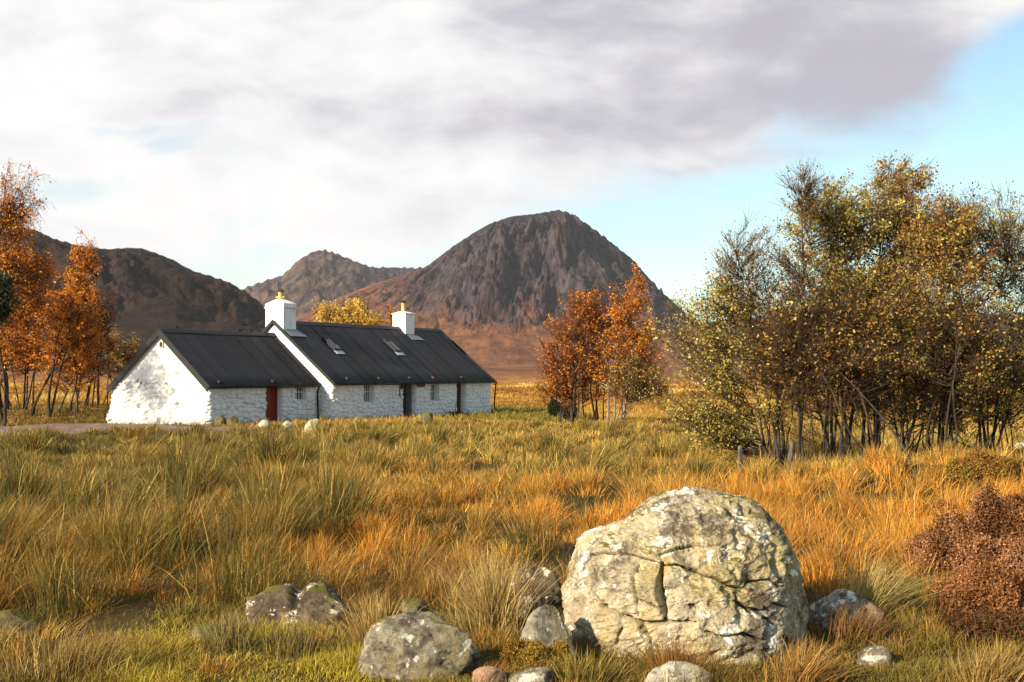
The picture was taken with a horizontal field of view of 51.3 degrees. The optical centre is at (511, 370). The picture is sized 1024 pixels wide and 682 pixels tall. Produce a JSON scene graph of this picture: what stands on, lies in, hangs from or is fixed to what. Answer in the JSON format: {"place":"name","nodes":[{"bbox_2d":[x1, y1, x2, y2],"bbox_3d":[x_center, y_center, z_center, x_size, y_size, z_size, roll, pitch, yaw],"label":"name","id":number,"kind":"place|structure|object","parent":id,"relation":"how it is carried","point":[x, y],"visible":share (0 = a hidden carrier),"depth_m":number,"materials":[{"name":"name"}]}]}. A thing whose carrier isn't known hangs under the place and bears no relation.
{"place":"outdoors","nodes":[
{"label":"outdoors","id":0,"kind":"place"},
{"bbox_2d":[0,423,257,435],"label":"gravel track","id":1,"kind":"structure","parent":0,"point":[77,427],"depth_m":51.57,"materials":[{"name":"grey gravel"}]},
{"bbox_2d":[0,227,265,370],"bbox_3d":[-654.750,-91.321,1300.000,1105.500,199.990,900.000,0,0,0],"label":"hill","id":2,"kind":"structure","parent":0,"point":[155,290],"depth_m":1123.89,"materials":[{"name":"brown stone"}]},
{"bbox_2d":[241,249,420,317],"bbox_3d":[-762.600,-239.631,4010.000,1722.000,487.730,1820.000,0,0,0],"label":"distant mountain","id":3,"kind":"structure","parent":0,"point":[317,276],"depth_m":3862.58,"materials":[{"name":"brown stone"}]},
{"bbox_2d":[0,363,1023,681],"bbox_3d":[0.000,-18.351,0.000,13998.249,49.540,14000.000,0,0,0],"label":"ground","id":4,"kind":"structure","parent":0,"point":[498,373],"depth_m":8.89,"materials":[{"name":"plant"}]},
{"bbox_2d":[0,262,23,425],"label":"holly tree","id":5,"kind":"object","parent":4,"relation":"on","point":[7,302],"visible":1,"depth_m":56.85,"materials":[{"name":"green plant"}]},
{"bbox_2d":[0,609,40,638],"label":"rock","id":6,"kind":"object","parent":4,"relation":"on","point":[7,614],"visible":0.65,"depth_m":7.28,"materials":[{"name":"stone"}]},
{"bbox_2d":[0,314,40,406],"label":"birch tree","id":7,"kind":"object","parent":4,"relation":"on","point":[16,375],"visible":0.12,"depth_m":65.82,"materials":[{"name":"orange plant"}]},
{"bbox_2d":[0,161,56,409],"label":"birch tree","id":8,"kind":"object","parent":4,"relation":"on","point":[9,218],"visible":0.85,"depth_m":61.82,"materials":[{"name":"orange plant"}]},
{"bbox_2d":[0,246,69,409],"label":"birch tree","id":9,"kind":"object","parent":4,"relation":"on","point":[25,350],"visible":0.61,"depth_m":62.73,"materials":[{"name":"orange plant"}]},
{"bbox_2d":[24,226,106,416],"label":"birch tree","id":10,"kind":"object","parent":4,"relation":"on","point":[77,292],"visible":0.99,"depth_m":59.74,"materials":[{"name":"orange plant"}]},
{"bbox_2d":[28,300,114,412],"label":"birch tree","id":11,"kind":"object","parent":4,"relation":"on","point":[75,367],"visible":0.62,"depth_m":60.76,"materials":[{"name":"orange plant"}]},
{"bbox_2d":[0,621,180,681],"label":"grass tuft","id":12,"kind":"object","parent":4,"relation":"on","point":[69,661],"visible":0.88,"depth_m":6.03,"materials":[{"name":"beige plant"}]},
{"bbox_2d":[64,287,122,406],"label":"birch tree","id":13,"kind":"object","parent":4,"relation":"on","point":[111,342],"visible":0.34,"depth_m":64.90,"materials":[{"name":"orange plant"}]},
{"bbox_2d":[97,368,98,406],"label":"fence post","id":14,"kind":"object","parent":4,"relation":"on","point":[98,388],"visible":0.64,"depth_m":62.95,"materials":[{"name":"wood"}]},
{"bbox_2d":[94,325,143,402],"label":"rowan tree","id":15,"kind":"object","parent":4,"relation":"on","point":[122,361],"visible":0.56,"depth_m":69.72,"materials":[{"name":"orange plant"}]},
{"bbox_2d":[190,623,227,642],"bbox_3d":[-1.962,1.738,7.002,0.278,0.148,0.214,0,0,-27],"label":"rock","id":16,"kind":"object","parent":4,"relation":"on","point":[195,631],"visible":0.31,"depth_m":6.94,"materials":[{"name":"stone"}]},
{"bbox_2d":[214,416,225,424],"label":"rock","id":17,"kind":"object","parent":4,"relation":"on","point":[219,419],"visible":0.67,"depth_m":52.81,"materials":[{"name":"stone"}]},
{"bbox_2d":[227,415,237,425],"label":"rock","id":18,"kind":"object","parent":4,"relation":"on","point":[233,419],"visible":0.69,"depth_m":52.78,"materials":[{"name":"stone"}]},
{"bbox_2d":[176,605,299,653],"bbox_3d":[-1.777,1.609,6.731,0.791,0.325,0.674,0,0,-39],"label":"grass tuft","id":19,"kind":"object","parent":4,"relation":"on","point":[224,641],"visible":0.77,"depth_m":6.65,"materials":[{"name":"green plant"}]},
{"bbox_2d":[258,420,270,427],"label":"rock","id":20,"kind":"object","parent":4,"relation":"on","point":[263,422],"visible":0.51,"depth_m":49.26,"materials":[{"name":"stone"}]},
{"bbox_2d":[282,421,293,428],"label":"rock","id":21,"kind":"object","parent":4,"relation":"on","point":[287,423],"visible":0.33,"depth_m":47.25,"materials":[{"name":"stone"}]},
{"bbox_2d":[212,615,374,664],"bbox_3d":[-1.372,1.621,6.513,0.990,0.285,0.615,0,0,11],"label":"grass tuft","id":22,"kind":"object","parent":4,"relation":"on","point":[300,646],"visible":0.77,"depth_m":6.47,"materials":[{"name":"green plant"}]},
{"bbox_2d":[245,582,354,631],"bbox_3d":[-1.454,1.685,7.382,0.788,0.440,0.433,0,0,0],"label":"rock","id":23,"kind":"object","parent":4,"relation":"on","point":[297,602],"visible":0.7,"depth_m":7.28,"materials":[{"name":"grey stone"}]},
{"bbox_2d":[106,289,496,424],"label":"cottage","id":24,"kind":"structure","parent":4,"relation":"on","point":[284,364],"depth_m":60.27,"materials":[{"name":"white paint"}]},
{"bbox_2d":[265,386,276,421],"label":"door","id":25,"kind":"structure","parent":24,"relation":"in","point":[271,393],"depth_m":57.61,"materials":[{"name":"red paint"}]},
{"bbox_2d":[295,387,302,399],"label":"window","id":26,"kind":"structure","parent":24,"relation":"in","point":[299,391],"depth_m":59.28,"materials":[{"name":"white paint"}]},
{"bbox_2d":[363,385,371,402],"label":"window","id":27,"kind":"structure","parent":24,"relation":"in","point":[367,392],"depth_m":62.78,"materials":[{"name":"white paint"}]},
{"bbox_2d":[402,383,404,415],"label":"door","id":28,"kind":"structure","parent":24,"relation":"in","point":[403,391],"depth_m":65.95,"materials":[{"name":"black paint"}]},
{"bbox_2d":[430,384,435,400],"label":"window","id":29,"kind":"structure","parent":24,"relation":"in","point":[433,386],"depth_m":68.41,"materials":[{"name":"white paint"}]},
{"bbox_2d":[456,382,460,410],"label":"door","id":30,"kind":"structure","parent":24,"relation":"in","point":[458,393],"depth_m":71.14,"materials":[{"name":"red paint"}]},
{"bbox_2d":[303,419,320,431],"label":"rock","id":31,"kind":"object","parent":4,"relation":"on","point":[309,424],"visible":0.33,"depth_m":43.59,"materials":[{"name":"stone"}]},
{"bbox_2d":[311,296,387,325],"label":"willow shrub","id":32,"kind":"object","parent":4,"relation":"on","point":[359,315],"visible":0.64,"depth_m":91.65,"materials":[{"name":"yellow plant"}]},
{"bbox_2d":[284,586,422,647],"bbox_3d":[-1.049,1.560,6.809,1.128,0.418,0.746,0,0,23],"label":"grass tuft","id":33,"kind":"object","parent":4,"relation":"on","point":[364,620],"visible":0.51,"depth_m":6.71,"materials":[{"name":"beige plant"}]},
{"bbox_2d":[385,300,400,325],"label":"birch tree","id":34,"kind":"object","parent":4,"relation":"on","point":[391,316],"visible":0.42,"depth_m":89.89,"materials":[{"name":"orange plant"}]},
{"bbox_2d":[398,598,430,613],"bbox_3d":[-0.722,1.763,7.863,0.188,0.166,0.197,0,0,43],"label":"rock","id":35,"kind":"object","parent":4,"relation":"on","point":[413,606],"visible":0.56,"depth_m":7.81,"materials":[{"name":"stone"}]},
{"bbox_2d":[357,611,480,681],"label":"rock","id":36,"kind":"object","parent":4,"relation":"on","point":[405,646],"visible":0.95,"depth_m":5.95,"materials":[{"name":"grey stone"}]},
{"bbox_2d":[420,412,432,422],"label":"rock","id":37,"kind":"object","parent":4,"relation":"on","point":[427,416],"visible":0.81,"depth_m":51.97,"materials":[{"name":"stone"}]},
{"bbox_2d":[449,402,462,414],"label":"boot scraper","id":38,"kind":"object","parent":4,"relation":"on","point":[459,412],"visible":0.62,"depth_m":69.21,"materials":[{"name":"metal"}]},
{"bbox_2d":[404,538,567,634],"bbox_3d":[-0.111,1.434,7.075,1.426,0.651,0.899,0,0,0],"label":"grass tuft","id":39,"kind":"object","parent":4,"relation":"on","point":[493,606],"visible":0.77,"depth_m":7.06,"materials":[{"name":"beige plant"}]},
{"bbox_2d":[472,666,506,681],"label":"rock","id":40,"kind":"object","parent":4,"relation":"on","point":[490,671],"visible":0.86,"depth_m":5.79,"materials":[{"name":"pink stone"}]},
{"bbox_2d":[0,382,1023,413],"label":"moor tufts","id":41,"kind":"object","parent":4,"relation":"on","point":[521,394],"visible":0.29,"depth_m":148.09,"materials":[{"name":"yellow plant"}]},
{"bbox_2d":[508,667,557,681],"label":"rock","id":42,"kind":"object","parent":4,"relation":"on","point":[544,674],"visible":1,"depth_m":5.75,"materials":[{"name":"grey stone"}]},
{"bbox_2d":[505,566,563,616],"bbox_3d":[0.163,1.641,7.655,0.445,0.481,0.356,0,0,0],"label":"rock","id":43,"kind":"object","parent":4,"relation":"on","point":[550,593],"visible":0.38,"depth_m":7.55,"materials":[{"name":"grey stone"}]},
{"bbox_2d":[498,636,580,677],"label":"heather bush","id":44,"kind":"object","parent":4,"relation":"on","point":[533,647],"visible":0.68,"depth_m":6.03,"materials":[{"name":"plant"}]},
{"bbox_2d":[520,604,577,660],"bbox_3d":[0.195,1.627,6.341,0.364,0.474,0.266,0,0,-23],"label":"rock","id":45,"kind":"object","parent":4,"relation":"on","point":[545,624],"visible":0.46,"depth_m":6.27,"materials":[{"name":"grey stone"}]},
{"bbox_2d":[546,396,560,416],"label":"juniper bush","id":46,"kind":"object","parent":4,"relation":"on","point":[553,411],"visible":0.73,"depth_m":61.86,"materials":[{"name":"green plant"}]},
{"bbox_2d":[531,283,604,424],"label":"rowan tree","id":47,"kind":"object","parent":4,"relation":"on","point":[558,372],"visible":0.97,"depth_m":53.68,"materials":[{"name":"orange plant"}]},
{"bbox_2d":[562,398,577,420],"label":"juniper bush","id":48,"kind":"object","parent":4,"relation":"on","point":[565,413],"visible":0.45,"depth_m":58.85,"materials":[{"name":"green plant"}]},
{"bbox_2d":[524,644,648,681],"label":"grass tuft","id":49,"kind":"object","parent":4,"relation":"on","point":[569,673],"visible":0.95,"depth_m":5.81,"materials":[{"name":"brown plant"}]},
{"bbox_2d":[558,283,628,421],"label":"birch tree","id":50,"kind":"object","parent":4,"relation":"on","point":[595,410],"visible":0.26,"depth_m":55.23,"materials":[{"name":"orange plant"}]},
{"bbox_2d":[575,262,669,423],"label":"birch tree","id":51,"kind":"object","parent":4,"relation":"on","point":[621,320],"visible":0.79,"depth_m":52.70,"materials":[{"name":"orange plant"}]},
{"bbox_2d":[599,348,676,424],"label":"willow tree","id":52,"kind":"object","parent":4,"relation":"on","point":[625,373],"visible":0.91,"depth_m":51.34,"materials":[{"name":"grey plant"}]},
{"bbox_2d":[644,661,713,681],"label":"rock","id":53,"kind":"object","parent":4,"relation":"on","point":[659,671],"visible":0.95,"depth_m":5.72,"materials":[{"name":"stone"}]},
{"bbox_2d":[615,634,748,676],"bbox_3d":[0.906,1.582,5.799,0.799,0.312,0.495,0,0,0],"label":"grass tuft","id":54,"kind":"object","parent":4,"relation":"on","point":[677,656],"visible":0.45,"depth_m":5.85,"materials":[{"name":"plant"}]},
{"bbox_2d":[561,486,808,664],"bbox_3d":[1.115,1.444,6.860,1.596,1.386,1.321,0,0,0],"label":"boulder","id":55,"kind":"object","parent":4,"relation":"on","point":[704,565],"visible":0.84,"depth_m":6.46,"materials":[{"name":"stone"}]},
{"bbox_2d":[647,648,753,681],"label":"grass tuft","id":56,"kind":"object","parent":4,"relation":"on","point":[712,668],"visible":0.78,"depth_m":5.76,"materials":[{"name":"green plant"}]},
{"bbox_2d":[635,257,816,470],"bbox_3d":[4.727,-0.035,23.613,4.086,4.843,2.563,0,0,0],"label":"willow tree","id":57,"kind":"object","parent":4,"relation":"on","point":[722,432],"visible":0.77,"depth_m":23.29,"materials":[{"name":"green plant"}]},
{"bbox_2d":[738,445,742,474],"bbox_3d":[4.537,1.910,21.200,0.097,0.830,0.097,0,0,23],"label":"fence post","id":58,"kind":"object","parent":4,"relation":"on","point":[740,452],"visible":0.64,"depth_m":21.16,"materials":[{"name":"grey wood"}]},
{"bbox_2d":[703,157,843,470],"bbox_3d":[5.582,-1.166,23.047,3.136,7.039,2.219,0,0,0],"label":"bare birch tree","id":59,"kind":"object","parent":4,"relation":"on","point":[806,189],"visible":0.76,"depth_m":22.88,"materials":[{"name":"green plant"}]},
{"bbox_2d":[742,303,817,454],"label":"sapling","id":60,"kind":"object","parent":4,"relation":"on","point":[775,406],"visible":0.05,"depth_m":24.44,"materials":[{"name":"green plant"}]},
{"bbox_2d":[787,441,794,471],"bbox_3d":[5.425,1.820,20.800,0.180,0.873,0.105,0,0,0],"label":"fence post","id":61,"kind":"object","parent":4,"relation":"on","point":[791,450],"visible":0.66,"depth_m":20.76,"materials":[{"name":"grey wood"}]},
{"bbox_2d":[741,432,997,462],"bbox_3d":[6.979,1.524,21.152,4.774,0.607,1.470,0,0,12],"label":"fence wire","id":62,"kind":"object","parent":61,"relation":"attached to","point":[840,445],"visible":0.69,"depth_m":21.20,"materials":[{"name":"grey metal"}]},
{"bbox_2d":[772,313,854,462],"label":"sapling","id":63,"kind":"object","parent":4,"relation":"on","point":[815,368],"visible":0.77,"depth_m":22.29,"materials":[{"name":"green plant"}]},
{"bbox_2d":[736,630,890,681],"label":"grass tuft","id":64,"kind":"object","parent":4,"relation":"on","point":[807,673],"visible":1,"depth_m":5.74,"materials":[{"name":"beige plant"}]},
{"bbox_2d":[722,247,955,463],"bbox_3d":[6.937,-0.182,22.524,4.500,5.030,3.805,0,0,35],"label":"alder tree","id":65,"kind":"object","parent":4,"relation":"on","point":[855,358],"visible":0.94,"depth_m":22.34,"materials":[{"name":"green plant"}]},
{"bbox_2d":[765,168,913,466],"bbox_3d":[7.468,-1.092,24.244,3.362,6.900,2.580,0,0,0],"label":"willow tree","id":66,"kind":"object","parent":4,"relation":"on","point":[847,225],"visible":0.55,"depth_m":24.00,"materials":[{"name":"green plant"}]},
{"bbox_2d":[839,446,843,462],"bbox_3d":[6.798,1.932,22.000,0.097,0.718,0.097,0,0,-23],"label":"fence post","id":67,"kind":"object","parent":4,"relation":"on","point":[841,448],"visible":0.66,"depth_m":21.96,"materials":[{"name":"grey wood"}]},
{"bbox_2d":[807,589,883,630],"bbox_3d":[2.227,1.673,7.229,0.535,0.368,0.375,0,0,0],"label":"rock","id":68,"kind":"object","parent":4,"relation":"on","point":[834,596],"visible":0.38,"depth_m":7.11,"materials":[{"name":"grey stone"}]},
{"bbox_2d":[721,357,1009,455],"bbox_3d":[9.102,0.734,27.767,7.619,3.482,4.465,0,0,0],"label":"hazel shrub","id":69,"kind":"object","parent":4,"relation":"on","point":[813,424],"visible":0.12,"depth_m":27.50,"materials":[{"name":"green plant"}]},
{"bbox_2d":[804,598,934,646],"bbox_3d":[2.254,1.594,6.790,0.943,0.309,0.780,0,0,-34],"label":"grass tuft","id":70,"kind":"object","parent":4,"relation":"on","point":[855,626],"visible":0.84,"depth_m":6.76,"materials":[{"name":"plant"}]},
{"bbox_2d":[857,645,892,666],"bbox_3d":[2.128,1.700,6.267,0.217,0.162,0.152,0,0,0],"label":"rock","id":71,"kind":"object","parent":4,"relation":"on","point":[872,655],"visible":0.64,"depth_m":6.22,"materials":[{"name":"grey stone"}]},
{"bbox_2d":[845,294,925,452],"bbox_3d":[8.044,0.309,23.188,1.826,4.093,1.483,0,0,29],"label":"sapling","id":72,"kind":"object","parent":4,"relation":"on","point":[887,398],"visible":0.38,"depth_m":23.04,"materials":[{"name":"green plant"}]},
{"bbox_2d":[828,150,948,455],"bbox_3d":[8.809,-1.386,24.838,3.116,7.424,2.743,0,0,0],"label":"alder tree","id":73,"kind":"object","parent":4,"relation":"on","point":[918,180],"visible":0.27,"depth_m":24.51,"materials":[{"name":"green plant"}]},
{"bbox_2d":[804,545,973,621],"bbox_3d":[2.642,1.459,7.294,1.423,0.576,0.830,0,0,0],"label":"grass tuft","id":74,"kind":"object","parent":4,"relation":"on","point":[868,593],"visible":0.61,"depth_m":7.30,"materials":[{"name":"beige plant"}]},
{"bbox_2d":[831,184,991,459],"bbox_3d":[8.773,-0.914,23.939,3.506,6.539,2.395,0,0,0],"label":"willow tree","id":75,"kind":"object","parent":4,"relation":"on","point":[904,415],"visible":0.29,"depth_m":23.81,"materials":[{"name":"green plant"}]},
{"bbox_2d":[903,326,945,456],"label":"sapling","id":76,"kind":"object","parent":4,"relation":"on","point":[922,415],"visible":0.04,"depth_m":24.89,"materials":[{"name":"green plant"}]},
{"bbox_2d":[856,180,1023,456],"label":"alder tree","id":77,"kind":"object","parent":4,"relation":"on","point":[966,275],"visible":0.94,"depth_m":23.03,"materials":[{"name":"green plant"}]},
{"bbox_2d":[926,462,958,483],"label":"heather bush","id":78,"kind":"object","parent":4,"relation":"on","point":[934,467],"visible":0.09,"depth_m":16.50,"materials":[{"name":"brown plant"}]},
{"bbox_2d":[921,498,967,520],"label":"heather bush","id":79,"kind":"object","parent":4,"relation":"on","point":[935,506],"visible":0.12,"depth_m":13.14,"materials":[{"name":"brown plant"}]},
{"bbox_2d":[894,178,1020,452],"bbox_3d":[10.252,-1.094,25.204,2.825,6.851,2.368,0,0,-25],"label":"alder tree","id":80,"kind":"object","parent":4,"relation":"on","point":[943,413],"visible":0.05,"depth_m":24.91,"materials":[{"name":"green plant"}]},
{"bbox_2d":[921,316,997,451],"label":"tree","id":81,"kind":"object","parent":4,"relation":"on","point":[959,360],"visible":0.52,"depth_m":23.47,"materials":[{"name":"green plant"}]},
{"bbox_2d":[898,477,1023,577],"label":"heather bush","id":82,"kind":"object","parent":4,"relation":"on","point":[990,528],"visible":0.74,"depth_m":9.13,"materials":[{"name":"brown plant"}]},
{"bbox_2d":[916,332,1023,451],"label":"hazel shrub","id":83,"kind":"object","parent":4,"relation":"on","point":[999,419],"visible":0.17,"depth_m":26.82,"materials":[{"name":"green plant"}]},
{"bbox_2d":[919,549,1023,614],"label":"heather bush","id":84,"kind":"object","parent":4,"relation":"on","point":[989,584],"visible":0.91,"depth_m":7.64,"materials":[{"name":"brown plant"}]},
{"bbox_2d":[934,607,1023,647],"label":"heather bush","id":85,"kind":"object","parent":4,"relation":"on","point":[1008,623],"visible":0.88,"depth_m":6.73,"materials":[{"name":"brown plant"}]},
{"bbox_2d":[940,638,1023,681],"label":"grass tuft","id":86,"kind":"object","parent":4,"relation":"on","point":[990,669],"visible":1,"depth_m":5.76,"materials":[{"name":"beige plant"}]},
{"bbox_2d":[941,446,1022,484],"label":"heather bush","id":87,"kind":"object","parent":4,"relation":"on","point":[977,464],"visible":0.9,"depth_m":15.87,"materials":[{"name":"yellow plant"}]},
{"bbox_2d":[947,177,1023,453],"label":"alder tree","id":88,"kind":"object","parent":4,"relation":"on","point":[1004,231],"visible":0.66,"depth_m":24.27,"materials":[{"name":"green plant"}]},
{"bbox_2d":[990,534,1023,573],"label":"heather bush","id":89,"kind":"object","parent":4,"relation":"on","point":[1014,555],"visible":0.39,"depth_m":8.60,"materials":[{"name":"brown plant"}]},
{"bbox_2d":[997,483,1023,522],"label":"heather bush","id":90,"kind":"object","parent":4,"relation":"on","point":[1016,499],"visible":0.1,"depth_m":12.25,"materials":[{"name":"brown plant"}]},
{"bbox_2d":[0,0,1023,322],"label":"sky","id":91,"kind":"structure","parent":0,"point":[235,142],"materials":[{"name":"white"}]},
{"bbox_2d":[296,210,756,364],"bbox_3d":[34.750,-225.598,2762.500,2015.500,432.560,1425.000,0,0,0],"label":"mountain","id":92,"kind":"structure","parent":0,"point":[488,294],"depth_m":2421.70,"materials":[{"name":"brown stone"}]},
{"bbox_2d":[704,307,1023,358],"bbox_3d":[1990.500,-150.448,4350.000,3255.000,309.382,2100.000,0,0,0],"label":"ridge","id":93,"kind":"structure","parent":0,"point":[921,343],"depth_m":4110.53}
]}

